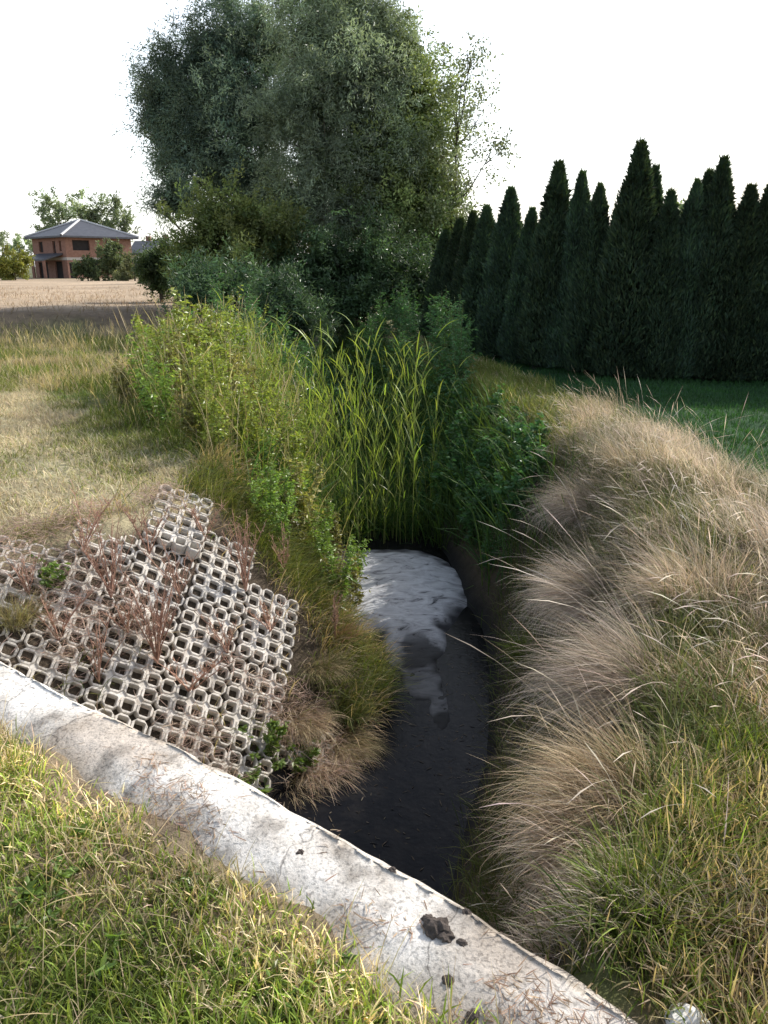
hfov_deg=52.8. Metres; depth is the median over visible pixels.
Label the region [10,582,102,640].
dead stalk
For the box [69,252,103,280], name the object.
distant bush
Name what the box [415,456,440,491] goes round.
nettle
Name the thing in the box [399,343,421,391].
tall herb
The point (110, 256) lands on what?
distant bush
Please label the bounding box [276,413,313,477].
leafy weed
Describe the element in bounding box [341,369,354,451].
reed
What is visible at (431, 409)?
reed
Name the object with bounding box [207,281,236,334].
tall herb
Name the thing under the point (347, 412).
tall herb
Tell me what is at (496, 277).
thuja
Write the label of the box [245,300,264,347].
tall herb
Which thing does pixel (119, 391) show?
leafy weed
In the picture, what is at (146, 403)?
leafy weed
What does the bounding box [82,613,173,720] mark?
grid paver
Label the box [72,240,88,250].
window
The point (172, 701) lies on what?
grid paver
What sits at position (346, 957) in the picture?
verge weed
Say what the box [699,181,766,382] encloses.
thuja
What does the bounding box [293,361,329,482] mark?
reed
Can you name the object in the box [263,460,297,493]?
leafy weed
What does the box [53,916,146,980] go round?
verge weed
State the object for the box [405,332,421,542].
reed
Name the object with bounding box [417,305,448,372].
tall herb
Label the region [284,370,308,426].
leafy weed
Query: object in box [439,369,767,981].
dry bank grass
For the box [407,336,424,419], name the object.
reed
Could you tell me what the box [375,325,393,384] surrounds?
tall herb
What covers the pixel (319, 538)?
leafy weed
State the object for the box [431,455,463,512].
nettle
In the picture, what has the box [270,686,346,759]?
grass tussock
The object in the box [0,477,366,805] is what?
stalk litter
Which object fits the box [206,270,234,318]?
tall herb
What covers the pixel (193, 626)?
grid paver
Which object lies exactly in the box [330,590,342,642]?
dead stalk
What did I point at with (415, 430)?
reed
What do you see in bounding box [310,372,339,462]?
reed
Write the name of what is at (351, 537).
leafy weed
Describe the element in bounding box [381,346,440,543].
reed
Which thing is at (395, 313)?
tall herb
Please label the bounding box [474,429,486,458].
nettle
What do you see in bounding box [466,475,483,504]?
nettle
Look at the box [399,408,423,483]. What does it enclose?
reed
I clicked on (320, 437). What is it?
reed
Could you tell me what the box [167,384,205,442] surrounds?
leafy weed
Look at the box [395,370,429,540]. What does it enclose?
reed
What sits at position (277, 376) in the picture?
reed
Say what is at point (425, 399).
reed
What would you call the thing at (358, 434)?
reed
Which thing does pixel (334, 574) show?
leafy weed
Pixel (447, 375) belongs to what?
nettle
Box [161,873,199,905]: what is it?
verge weed
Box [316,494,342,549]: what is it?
leafy weed
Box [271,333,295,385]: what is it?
tall herb
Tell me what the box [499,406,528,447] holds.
nettle
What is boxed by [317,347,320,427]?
reed
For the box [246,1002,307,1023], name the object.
verge weed
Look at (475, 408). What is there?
nettle
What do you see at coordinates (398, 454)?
reed
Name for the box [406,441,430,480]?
nettle
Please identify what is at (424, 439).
nettle
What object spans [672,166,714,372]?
thuja
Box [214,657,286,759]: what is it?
grid paver
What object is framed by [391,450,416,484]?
nettle
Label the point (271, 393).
leafy weed
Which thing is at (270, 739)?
weed
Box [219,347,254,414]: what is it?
leafy weed
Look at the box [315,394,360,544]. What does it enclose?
reed
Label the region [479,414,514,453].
nettle
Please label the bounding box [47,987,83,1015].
verge weed
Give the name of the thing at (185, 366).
leafy weed
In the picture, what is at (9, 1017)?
verge grass
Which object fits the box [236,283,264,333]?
tall herb
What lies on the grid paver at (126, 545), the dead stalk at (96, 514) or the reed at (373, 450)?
the dead stalk at (96, 514)
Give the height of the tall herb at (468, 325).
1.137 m
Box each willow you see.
[109,0,329,261]
[229,0,448,345]
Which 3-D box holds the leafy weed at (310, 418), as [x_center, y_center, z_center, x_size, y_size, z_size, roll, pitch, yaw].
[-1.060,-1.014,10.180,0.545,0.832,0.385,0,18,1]
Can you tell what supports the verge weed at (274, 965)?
on the ground at (460, 563)
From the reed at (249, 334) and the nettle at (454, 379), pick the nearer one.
the reed at (249, 334)
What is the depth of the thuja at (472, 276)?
14.48 m
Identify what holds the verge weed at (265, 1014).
on the ground at (460, 563)
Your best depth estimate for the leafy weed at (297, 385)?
10.68 m
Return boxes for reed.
[215,292,251,385]
[245,313,252,363]
[250,311,258,380]
[253,321,280,418]
[257,325,271,398]
[261,316,289,421]
[262,341,285,446]
[268,315,333,505]
[272,344,291,391]
[280,373,295,438]
[289,324,366,530]
[293,311,336,463]
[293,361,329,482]
[295,369,342,519]
[300,376,334,483]
[301,363,311,477]
[304,333,332,471]
[305,385,327,468]
[307,387,352,543]
[309,403,316,482]
[310,347,324,397]
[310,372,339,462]
[310,413,348,535]
[312,362,325,475]
[314,376,361,542]
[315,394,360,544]
[316,329,377,526]
[317,336,372,503]
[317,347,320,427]
[317,392,331,463]
[317,403,344,508]
[319,431,343,513]
[320,318,328,418]
[320,328,379,539]
[320,348,340,501]
[325,421,347,515]
[325,429,344,534]
[327,326,347,441]
[334,342,344,449]
[336,320,383,542]
[336,389,356,538]
[336,398,348,541]
[337,354,371,462]
[338,312,389,479]
[339,369,352,487]
[340,414,371,513]
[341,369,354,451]
[343,338,369,464]
[343,402,369,496]
[345,353,368,463]
[345,376,352,473]
[345,379,380,538]
[346,326,383,475]
[346,407,373,523]
[350,394,366,548]
[350,411,385,539]
[355,330,365,450]
[355,348,363,441]
[356,401,387,519]
[357,400,397,545]
[358,365,379,453]
[362,376,377,480]
[362,409,374,493]
[364,388,384,538]
[369,384,386,518]
[370,352,399,466]
[370,383,385,530]
[372,417,388,536]
[373,386,413,519]
[374,341,415,483]
[376,337,393,448]
[379,394,392,470]
[380,343,403,440]
[381,320,454,537]
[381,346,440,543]
[383,350,429,518]
[383,355,405,447]
[384,347,395,435]
[384,423,410,527]
[387,399,409,489]
[388,373,414,471]
[389,366,406,481]
[390,393,407,507]
[392,333,421,447]
[392,412,402,512]
[393,381,401,469]
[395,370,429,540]
[395,434,405,542]
[397,411,424,517]
[397,442,403,525]
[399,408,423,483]
[400,401,425,520]
[401,350,408,458]
[403,409,423,534]
[404,345,440,465]
[404,394,439,516]
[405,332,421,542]
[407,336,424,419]
[408,402,419,477]
[418,372,438,448]
[428,380,442,516]
[436,355,470,450]
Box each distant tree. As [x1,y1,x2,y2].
[0,230,18,258]
[10,233,32,255]
[28,186,96,231]
[85,190,141,241]
[677,197,687,217]
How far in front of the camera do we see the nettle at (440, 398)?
11.14 m
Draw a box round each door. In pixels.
[40,262,48,277]
[56,261,63,277]
[69,262,74,277]
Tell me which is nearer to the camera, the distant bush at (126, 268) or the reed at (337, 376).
the reed at (337, 376)
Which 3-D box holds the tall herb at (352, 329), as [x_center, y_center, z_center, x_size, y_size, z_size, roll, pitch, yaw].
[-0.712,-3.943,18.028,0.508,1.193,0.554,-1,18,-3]
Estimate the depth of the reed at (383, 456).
8.75 m
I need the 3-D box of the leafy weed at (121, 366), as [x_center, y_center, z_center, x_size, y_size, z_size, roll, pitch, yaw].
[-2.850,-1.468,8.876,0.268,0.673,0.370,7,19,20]
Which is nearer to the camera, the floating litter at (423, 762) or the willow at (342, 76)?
the floating litter at (423, 762)
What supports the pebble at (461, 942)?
on the concrete headwall
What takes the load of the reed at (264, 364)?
on the ground at (460, 563)
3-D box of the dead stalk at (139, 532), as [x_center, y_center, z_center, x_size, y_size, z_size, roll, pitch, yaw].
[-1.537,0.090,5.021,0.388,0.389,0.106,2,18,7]
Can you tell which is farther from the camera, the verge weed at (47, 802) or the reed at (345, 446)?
the reed at (345, 446)
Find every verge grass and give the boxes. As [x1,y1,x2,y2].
[0,691,512,1023]
[506,494,767,1023]
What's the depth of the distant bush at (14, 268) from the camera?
87.24 m
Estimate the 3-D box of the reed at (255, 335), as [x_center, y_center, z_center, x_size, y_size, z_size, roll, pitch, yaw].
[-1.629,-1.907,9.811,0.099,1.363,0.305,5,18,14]
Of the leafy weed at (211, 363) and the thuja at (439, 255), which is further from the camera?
the thuja at (439, 255)
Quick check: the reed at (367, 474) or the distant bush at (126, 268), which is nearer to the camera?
the reed at (367, 474)
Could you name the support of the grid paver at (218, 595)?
on the ground at (460, 563)
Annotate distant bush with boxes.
[0,244,35,279]
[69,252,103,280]
[92,238,125,280]
[112,251,139,280]
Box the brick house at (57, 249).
[22,219,138,278]
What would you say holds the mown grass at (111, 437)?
on the ground at (460, 563)
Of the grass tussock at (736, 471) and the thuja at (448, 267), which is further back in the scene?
the thuja at (448, 267)
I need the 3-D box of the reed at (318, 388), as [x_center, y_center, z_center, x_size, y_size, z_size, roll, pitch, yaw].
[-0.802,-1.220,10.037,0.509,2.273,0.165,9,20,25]
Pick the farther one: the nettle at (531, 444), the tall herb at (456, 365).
the tall herb at (456, 365)
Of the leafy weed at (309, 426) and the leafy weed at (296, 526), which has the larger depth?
the leafy weed at (309, 426)
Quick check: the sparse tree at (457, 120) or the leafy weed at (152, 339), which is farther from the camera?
the sparse tree at (457, 120)
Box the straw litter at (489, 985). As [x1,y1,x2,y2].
[2,686,636,1023]
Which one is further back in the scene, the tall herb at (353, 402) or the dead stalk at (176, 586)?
the tall herb at (353, 402)
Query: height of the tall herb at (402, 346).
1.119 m
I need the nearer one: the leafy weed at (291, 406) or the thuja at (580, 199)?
the leafy weed at (291, 406)
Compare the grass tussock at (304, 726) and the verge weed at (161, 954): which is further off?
the grass tussock at (304, 726)
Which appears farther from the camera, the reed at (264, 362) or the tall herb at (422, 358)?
the tall herb at (422, 358)
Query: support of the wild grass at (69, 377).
on the ground at (460, 563)
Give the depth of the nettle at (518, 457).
7.26 m
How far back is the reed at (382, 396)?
11.09 m
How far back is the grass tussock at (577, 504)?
5.97 m
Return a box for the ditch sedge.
[190,320,590,625]
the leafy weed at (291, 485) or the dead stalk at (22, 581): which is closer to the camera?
the dead stalk at (22, 581)
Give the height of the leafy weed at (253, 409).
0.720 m
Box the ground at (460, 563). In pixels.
[0,267,767,1023]
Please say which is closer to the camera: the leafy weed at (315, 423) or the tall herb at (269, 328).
the leafy weed at (315, 423)
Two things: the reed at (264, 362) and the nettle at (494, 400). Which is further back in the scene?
the nettle at (494, 400)
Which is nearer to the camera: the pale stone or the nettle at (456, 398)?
the pale stone
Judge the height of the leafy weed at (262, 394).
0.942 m
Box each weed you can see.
[0,786,11,806]
[0,830,29,853]
[0,896,59,945]
[0,918,18,964]
[5,861,75,912]
[6,855,80,909]
[8,800,55,817]
[28,554,70,592]
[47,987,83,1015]
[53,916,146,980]
[54,837,111,867]
[64,811,116,846]
[77,985,131,1023]
[109,352,137,409]
[115,912,155,948]
[118,326,172,391]
[118,358,140,404]
[120,349,162,426]
[123,930,197,962]
[127,313,165,377]
[130,307,181,363]
[135,361,179,431]
[136,317,170,373]
[137,324,188,410]
[140,318,165,376]
[149,302,201,378]
[153,343,186,408]
[161,337,223,442]
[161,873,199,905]
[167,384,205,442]
[168,287,210,378]
[168,299,220,385]
[174,347,189,393]
[175,309,223,355]
[182,318,209,394]
[183,321,240,429]
[187,877,222,901]
[190,300,242,410]
[191,952,293,1020]
[197,367,242,454]
[201,285,253,394]
[206,319,263,380]
[209,1011,273,1023]
[210,948,257,980]
[213,365,271,447]
[216,341,245,404]
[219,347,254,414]
[219,363,264,456]
[228,315,255,372]
[228,397,257,451]
[232,359,262,414]
[237,304,270,373]
[237,325,250,374]
[237,749,285,793]
[238,719,289,763]
[240,330,257,360]
[241,428,277,483]
[243,386,285,470]
[245,376,287,417]
[245,461,283,536]
[246,376,288,419]
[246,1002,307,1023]
[248,347,264,377]
[249,352,289,399]
[251,354,278,389]
[251,489,297,557]
[254,387,283,427]
[255,468,300,538]
[256,357,293,388]
[256,966,300,1009]
[263,335,297,389]
[263,394,303,464]
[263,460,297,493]
[266,464,309,516]
[266,483,307,527]
[266,954,310,1014]
[269,417,316,491]
[271,388,289,415]
[272,396,300,425]
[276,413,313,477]
[277,478,301,528]
[280,449,324,535]
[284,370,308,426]
[285,733,321,776]
[286,503,311,551]
[287,395,318,426]
[287,402,309,445]
[289,388,330,428]
[290,381,305,397]
[292,414,316,459]
[294,402,322,436]
[295,405,327,455]
[297,413,318,448]
[301,429,320,484]
[306,515,332,577]
[313,496,335,544]
[313,944,356,995]
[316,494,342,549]
[318,541,361,616]
[318,546,354,613]
[321,512,348,561]
[337,551,370,607]
[339,534,372,584]
[347,1001,391,1023]
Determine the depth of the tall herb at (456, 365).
11.04 m
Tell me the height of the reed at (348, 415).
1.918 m
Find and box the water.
[270,446,488,896]
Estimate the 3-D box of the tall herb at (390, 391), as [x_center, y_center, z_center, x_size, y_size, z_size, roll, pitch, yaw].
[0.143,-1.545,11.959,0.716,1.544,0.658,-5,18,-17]
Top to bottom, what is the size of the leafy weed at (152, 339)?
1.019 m
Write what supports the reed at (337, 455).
on the ground at (460, 563)
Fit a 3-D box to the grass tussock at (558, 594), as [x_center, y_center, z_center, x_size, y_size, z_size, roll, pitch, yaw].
[1.178,0.328,4.783,1.195,1.142,1.202,0,18,0]
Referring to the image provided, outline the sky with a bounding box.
[0,0,767,266]
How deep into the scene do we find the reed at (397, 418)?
10.38 m
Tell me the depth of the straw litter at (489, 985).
1.88 m
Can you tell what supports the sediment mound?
in the water
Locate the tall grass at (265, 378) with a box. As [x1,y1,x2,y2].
[82,291,365,564]
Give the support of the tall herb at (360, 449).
on the ground at (460, 563)
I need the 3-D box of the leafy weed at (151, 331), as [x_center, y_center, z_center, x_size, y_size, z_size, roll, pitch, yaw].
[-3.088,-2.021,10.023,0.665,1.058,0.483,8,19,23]
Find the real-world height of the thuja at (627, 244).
3.497 m
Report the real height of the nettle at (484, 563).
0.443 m
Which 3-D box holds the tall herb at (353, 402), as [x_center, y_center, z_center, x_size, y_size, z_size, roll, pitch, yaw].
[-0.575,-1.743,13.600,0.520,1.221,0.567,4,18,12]
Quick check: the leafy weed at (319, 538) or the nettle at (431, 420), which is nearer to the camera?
the leafy weed at (319, 538)
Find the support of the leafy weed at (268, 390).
on the ground at (460, 563)
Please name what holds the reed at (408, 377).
on the ground at (460, 563)
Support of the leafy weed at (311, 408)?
on the ground at (460, 563)
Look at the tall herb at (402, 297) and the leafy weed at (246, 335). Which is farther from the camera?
the tall herb at (402, 297)
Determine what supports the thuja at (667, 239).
on the ground at (460, 563)
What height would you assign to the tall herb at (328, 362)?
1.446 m
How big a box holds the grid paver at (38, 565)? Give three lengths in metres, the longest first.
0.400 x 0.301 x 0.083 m
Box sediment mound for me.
[348,549,466,729]
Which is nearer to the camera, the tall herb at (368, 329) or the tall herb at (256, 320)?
the tall herb at (256, 320)
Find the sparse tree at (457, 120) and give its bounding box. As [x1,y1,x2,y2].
[410,31,520,243]
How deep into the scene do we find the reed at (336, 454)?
8.46 m
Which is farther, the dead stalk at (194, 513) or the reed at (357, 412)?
the reed at (357, 412)
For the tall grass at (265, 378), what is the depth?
7.88 m
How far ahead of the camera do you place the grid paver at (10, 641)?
4.38 m
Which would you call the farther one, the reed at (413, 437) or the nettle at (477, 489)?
the reed at (413, 437)
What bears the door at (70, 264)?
in the brick house at (57, 249)
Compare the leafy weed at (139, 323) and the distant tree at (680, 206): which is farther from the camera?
the distant tree at (680, 206)
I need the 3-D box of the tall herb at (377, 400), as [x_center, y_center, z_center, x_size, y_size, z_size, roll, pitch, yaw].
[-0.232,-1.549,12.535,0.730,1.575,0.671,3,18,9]
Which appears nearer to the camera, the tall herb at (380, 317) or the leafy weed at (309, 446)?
the leafy weed at (309, 446)
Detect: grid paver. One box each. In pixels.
[0,536,61,587]
[0,570,44,666]
[12,632,95,701]
[31,550,123,651]
[67,519,137,571]
[81,702,147,733]
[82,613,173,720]
[115,538,194,632]
[142,485,212,559]
[146,678,222,765]
[164,596,240,695]
[188,531,255,615]
[209,745,272,796]
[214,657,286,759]
[235,583,298,674]
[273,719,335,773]
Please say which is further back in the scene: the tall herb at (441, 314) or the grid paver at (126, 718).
the tall herb at (441, 314)
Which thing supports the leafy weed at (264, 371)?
on the ground at (460, 563)
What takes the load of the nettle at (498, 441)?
on the ground at (460, 563)
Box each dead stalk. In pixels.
[4,552,39,594]
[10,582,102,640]
[69,480,117,550]
[71,505,152,597]
[86,611,138,682]
[101,594,148,632]
[108,544,197,664]
[114,497,172,554]
[134,537,205,595]
[150,637,242,691]
[181,497,226,538]
[195,608,236,653]
[220,510,266,590]
[244,598,284,631]
[269,522,289,573]
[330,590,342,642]
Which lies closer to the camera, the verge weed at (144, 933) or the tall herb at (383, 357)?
the verge weed at (144, 933)
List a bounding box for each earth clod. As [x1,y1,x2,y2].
[422,917,448,939]
[436,926,454,942]
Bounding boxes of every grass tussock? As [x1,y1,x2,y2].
[0,582,63,638]
[263,767,343,813]
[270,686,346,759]
[283,734,383,805]
[294,635,360,693]
[309,677,386,748]
[317,604,367,656]
[320,701,396,774]
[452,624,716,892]
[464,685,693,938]
[476,467,638,651]
[488,621,540,670]
[511,412,617,546]
[520,807,752,1012]
[568,367,755,484]
[573,463,767,643]
[583,754,767,920]
[642,395,767,501]
[671,682,767,794]
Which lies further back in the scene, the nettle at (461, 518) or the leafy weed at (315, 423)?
the leafy weed at (315, 423)
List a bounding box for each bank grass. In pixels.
[359,336,662,570]
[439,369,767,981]
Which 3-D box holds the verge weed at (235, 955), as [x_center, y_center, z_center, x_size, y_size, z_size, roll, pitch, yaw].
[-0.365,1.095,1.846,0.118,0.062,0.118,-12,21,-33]
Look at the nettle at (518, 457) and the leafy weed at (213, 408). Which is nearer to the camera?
the leafy weed at (213, 408)
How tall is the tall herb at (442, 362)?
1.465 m
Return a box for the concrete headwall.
[0,661,637,1023]
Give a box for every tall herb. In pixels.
[174,298,201,337]
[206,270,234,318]
[206,292,217,321]
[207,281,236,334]
[221,290,237,334]
[234,280,264,343]
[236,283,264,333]
[244,296,269,352]
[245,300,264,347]
[252,301,265,324]
[255,306,284,353]
[258,302,294,376]
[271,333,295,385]
[272,311,291,359]
[283,340,306,377]
[284,346,314,393]
[291,343,325,415]
[292,329,316,374]
[294,337,317,374]
[294,341,315,396]
[300,349,322,394]
[307,343,323,382]
[312,356,335,411]
[314,338,329,370]
[316,346,331,376]
[317,360,340,420]
[320,385,344,447]
[321,343,342,400]
[326,356,340,386]
[327,384,344,436]
[328,355,342,383]
[328,374,362,453]
[334,349,357,402]
[338,408,371,461]
[340,381,361,427]
[345,318,361,365]
[349,312,373,364]
[352,348,382,409]
[356,368,387,451]
[358,313,385,382]
[363,332,380,365]
[365,290,392,346]
[366,314,378,345]
[373,366,416,448]
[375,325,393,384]
[376,298,392,345]
[381,322,415,393]
[383,289,410,340]
[384,314,409,361]
[386,285,409,337]
[391,278,412,333]
[391,330,417,379]
[392,285,418,339]
[396,337,417,389]
[397,290,428,349]
[398,299,425,334]
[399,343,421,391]
[405,335,438,421]
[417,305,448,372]
[425,290,455,362]
[425,294,445,344]
[425,307,457,384]
[432,302,482,387]
[433,293,476,373]
[437,297,465,356]
[444,316,476,369]
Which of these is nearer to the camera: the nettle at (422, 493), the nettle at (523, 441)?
the nettle at (523, 441)
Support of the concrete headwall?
on the ground at (460, 563)
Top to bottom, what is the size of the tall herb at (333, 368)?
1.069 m
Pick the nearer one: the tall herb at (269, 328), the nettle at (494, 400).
the nettle at (494, 400)
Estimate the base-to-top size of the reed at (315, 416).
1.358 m
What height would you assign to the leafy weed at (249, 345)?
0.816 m
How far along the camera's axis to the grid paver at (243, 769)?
4.61 m
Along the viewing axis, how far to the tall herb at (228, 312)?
11.46 m
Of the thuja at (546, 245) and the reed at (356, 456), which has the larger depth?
the thuja at (546, 245)
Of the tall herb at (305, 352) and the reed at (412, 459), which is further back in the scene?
the tall herb at (305, 352)
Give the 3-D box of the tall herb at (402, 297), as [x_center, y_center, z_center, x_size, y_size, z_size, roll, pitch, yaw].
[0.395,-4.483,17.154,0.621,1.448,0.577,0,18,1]
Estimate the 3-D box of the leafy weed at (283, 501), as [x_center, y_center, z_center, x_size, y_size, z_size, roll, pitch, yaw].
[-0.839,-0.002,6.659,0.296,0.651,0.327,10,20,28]
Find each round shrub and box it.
[126,225,194,301]
[151,156,318,291]
[156,231,341,350]
[223,189,442,352]
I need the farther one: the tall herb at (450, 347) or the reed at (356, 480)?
the tall herb at (450, 347)
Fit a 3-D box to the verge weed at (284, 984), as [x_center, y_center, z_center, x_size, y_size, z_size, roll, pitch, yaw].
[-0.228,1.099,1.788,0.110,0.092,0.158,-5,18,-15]
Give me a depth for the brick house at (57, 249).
104.98 m
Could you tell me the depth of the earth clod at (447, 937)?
1.88 m
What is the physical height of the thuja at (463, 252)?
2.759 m
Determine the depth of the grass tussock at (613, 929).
1.97 m
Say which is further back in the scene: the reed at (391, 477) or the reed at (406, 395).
the reed at (406, 395)
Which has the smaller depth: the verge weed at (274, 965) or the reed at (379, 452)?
the verge weed at (274, 965)
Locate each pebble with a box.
[296,849,303,854]
[388,866,396,872]
[420,914,432,921]
[442,974,453,987]
[456,938,467,946]
[462,907,471,914]
[464,1008,479,1023]
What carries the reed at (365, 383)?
on the ground at (460, 563)
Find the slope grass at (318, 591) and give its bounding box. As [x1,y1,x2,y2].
[18,419,421,794]
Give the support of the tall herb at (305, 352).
on the ground at (460, 563)
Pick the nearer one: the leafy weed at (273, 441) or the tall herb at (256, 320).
the leafy weed at (273, 441)
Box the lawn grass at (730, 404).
[479,355,767,509]
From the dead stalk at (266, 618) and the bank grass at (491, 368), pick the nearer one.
the dead stalk at (266, 618)
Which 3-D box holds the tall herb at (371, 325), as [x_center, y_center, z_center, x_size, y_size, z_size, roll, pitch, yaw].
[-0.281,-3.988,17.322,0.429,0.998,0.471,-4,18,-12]
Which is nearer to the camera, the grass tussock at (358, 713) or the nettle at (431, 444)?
the grass tussock at (358, 713)
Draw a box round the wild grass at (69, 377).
[0,314,327,574]
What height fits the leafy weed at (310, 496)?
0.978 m
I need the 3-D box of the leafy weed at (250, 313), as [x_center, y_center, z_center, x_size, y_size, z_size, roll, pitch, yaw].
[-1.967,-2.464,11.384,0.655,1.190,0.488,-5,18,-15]
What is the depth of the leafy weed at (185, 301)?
9.23 m
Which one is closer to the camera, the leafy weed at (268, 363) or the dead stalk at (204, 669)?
the dead stalk at (204, 669)
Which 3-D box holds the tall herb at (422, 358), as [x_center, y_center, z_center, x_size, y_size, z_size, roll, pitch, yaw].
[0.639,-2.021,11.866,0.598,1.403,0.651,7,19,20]
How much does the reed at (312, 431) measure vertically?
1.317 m
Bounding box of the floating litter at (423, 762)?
[300,643,488,896]
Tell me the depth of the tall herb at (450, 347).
12.59 m
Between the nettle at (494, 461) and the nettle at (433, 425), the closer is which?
the nettle at (494, 461)
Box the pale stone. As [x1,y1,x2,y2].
[664,1002,710,1023]
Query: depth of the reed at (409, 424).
8.68 m
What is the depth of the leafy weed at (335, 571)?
6.22 m
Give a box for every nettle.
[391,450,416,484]
[406,417,420,445]
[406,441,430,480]
[408,431,427,454]
[409,478,435,523]
[410,446,424,474]
[413,468,436,509]
[414,460,426,483]
[415,419,435,460]
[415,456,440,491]
[421,408,442,433]
[427,443,443,481]
[428,375,452,420]
[429,466,451,514]
[430,411,450,448]
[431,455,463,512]
[433,387,450,411]
[436,364,462,396]
[442,385,453,418]
[444,424,468,458]
[449,378,472,418]
[449,408,474,452]
[450,370,473,400]
[450,430,475,470]
[451,438,478,478]
[452,468,476,523]
[455,491,490,543]
[459,490,487,545]
[463,454,490,488]
[466,432,510,488]
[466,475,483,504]
[467,402,484,434]
[473,482,498,529]
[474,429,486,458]
[478,383,508,429]
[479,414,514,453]
[479,477,501,521]
[479,530,505,571]
[486,443,511,484]
[491,426,516,464]
[492,463,532,529]
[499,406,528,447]
[503,479,530,529]
[507,426,544,481]
[514,412,551,467]
[516,447,544,498]
[520,429,542,460]
[524,440,555,489]
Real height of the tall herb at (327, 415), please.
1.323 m
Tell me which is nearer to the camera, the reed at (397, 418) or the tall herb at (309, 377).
the reed at (397, 418)
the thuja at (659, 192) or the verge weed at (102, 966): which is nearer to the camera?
the verge weed at (102, 966)
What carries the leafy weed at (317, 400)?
on the ground at (460, 563)
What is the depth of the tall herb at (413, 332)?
14.55 m
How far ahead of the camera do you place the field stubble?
24.76 m
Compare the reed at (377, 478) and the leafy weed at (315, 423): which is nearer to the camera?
the reed at (377, 478)
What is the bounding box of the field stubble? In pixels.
[0,285,174,330]
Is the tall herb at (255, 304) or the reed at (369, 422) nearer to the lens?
the reed at (369, 422)
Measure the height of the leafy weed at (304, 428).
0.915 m
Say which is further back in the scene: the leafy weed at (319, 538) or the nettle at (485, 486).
the nettle at (485, 486)
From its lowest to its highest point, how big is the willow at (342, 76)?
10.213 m
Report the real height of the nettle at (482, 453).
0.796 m
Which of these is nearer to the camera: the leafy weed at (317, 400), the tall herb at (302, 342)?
the leafy weed at (317, 400)
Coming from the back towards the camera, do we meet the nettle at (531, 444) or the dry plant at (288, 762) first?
the nettle at (531, 444)
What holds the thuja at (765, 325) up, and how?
on the ground at (460, 563)
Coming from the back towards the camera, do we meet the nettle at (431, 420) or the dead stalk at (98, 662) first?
the nettle at (431, 420)
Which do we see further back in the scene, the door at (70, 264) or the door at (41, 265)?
the door at (41, 265)
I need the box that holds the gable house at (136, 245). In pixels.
[131,236,158,264]
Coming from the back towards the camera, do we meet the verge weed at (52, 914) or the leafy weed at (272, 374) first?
the leafy weed at (272, 374)
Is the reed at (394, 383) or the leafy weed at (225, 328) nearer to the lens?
the leafy weed at (225, 328)
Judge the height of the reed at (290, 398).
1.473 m
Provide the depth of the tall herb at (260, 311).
15.59 m
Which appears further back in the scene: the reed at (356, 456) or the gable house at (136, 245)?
the gable house at (136, 245)
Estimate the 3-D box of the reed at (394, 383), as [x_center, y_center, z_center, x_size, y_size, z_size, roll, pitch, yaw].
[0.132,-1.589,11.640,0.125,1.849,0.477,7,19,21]
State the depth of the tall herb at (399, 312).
15.54 m
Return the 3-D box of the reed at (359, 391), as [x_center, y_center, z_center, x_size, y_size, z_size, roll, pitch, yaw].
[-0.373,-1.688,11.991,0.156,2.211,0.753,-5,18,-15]
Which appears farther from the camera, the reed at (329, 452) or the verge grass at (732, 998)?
the reed at (329, 452)
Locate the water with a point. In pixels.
(429, 841)
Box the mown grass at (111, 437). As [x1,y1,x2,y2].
[0,374,217,548]
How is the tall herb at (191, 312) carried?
on the ground at (460, 563)
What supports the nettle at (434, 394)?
on the ground at (460, 563)
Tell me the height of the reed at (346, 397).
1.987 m
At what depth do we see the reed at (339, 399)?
11.18 m
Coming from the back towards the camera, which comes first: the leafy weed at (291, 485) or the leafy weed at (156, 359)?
the leafy weed at (156, 359)
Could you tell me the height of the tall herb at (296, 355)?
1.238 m
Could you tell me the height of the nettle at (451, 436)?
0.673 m
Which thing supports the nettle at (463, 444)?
on the ground at (460, 563)
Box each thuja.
[417,227,451,339]
[434,216,465,340]
[442,209,478,339]
[454,203,496,351]
[473,184,522,357]
[495,204,538,364]
[513,159,572,369]
[540,167,591,367]
[560,181,611,372]
[583,135,662,378]
[622,186,689,380]
[652,162,665,217]
[655,176,710,378]
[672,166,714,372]
[676,152,739,381]
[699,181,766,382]
[715,179,767,381]
[749,253,767,380]
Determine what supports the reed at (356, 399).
on the ground at (460, 563)
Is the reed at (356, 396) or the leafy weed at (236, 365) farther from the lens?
the reed at (356, 396)
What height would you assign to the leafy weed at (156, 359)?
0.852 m
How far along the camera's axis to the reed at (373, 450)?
8.75 m
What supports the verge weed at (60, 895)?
on the ground at (460, 563)
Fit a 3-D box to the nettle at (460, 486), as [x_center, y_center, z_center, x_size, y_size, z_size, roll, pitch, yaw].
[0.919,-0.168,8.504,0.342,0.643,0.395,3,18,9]
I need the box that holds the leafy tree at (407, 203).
[313,3,478,321]
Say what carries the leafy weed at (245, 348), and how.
on the ground at (460, 563)
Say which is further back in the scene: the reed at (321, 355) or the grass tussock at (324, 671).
the reed at (321, 355)
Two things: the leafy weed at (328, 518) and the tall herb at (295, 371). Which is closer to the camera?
the leafy weed at (328, 518)
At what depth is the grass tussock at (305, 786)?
4.69 m
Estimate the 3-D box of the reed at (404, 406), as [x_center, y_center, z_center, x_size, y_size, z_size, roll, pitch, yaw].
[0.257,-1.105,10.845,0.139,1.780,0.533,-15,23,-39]
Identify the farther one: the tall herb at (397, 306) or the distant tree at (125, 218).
the distant tree at (125, 218)
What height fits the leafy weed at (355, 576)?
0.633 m
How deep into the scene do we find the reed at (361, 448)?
9.72 m
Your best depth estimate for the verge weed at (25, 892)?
2.04 m

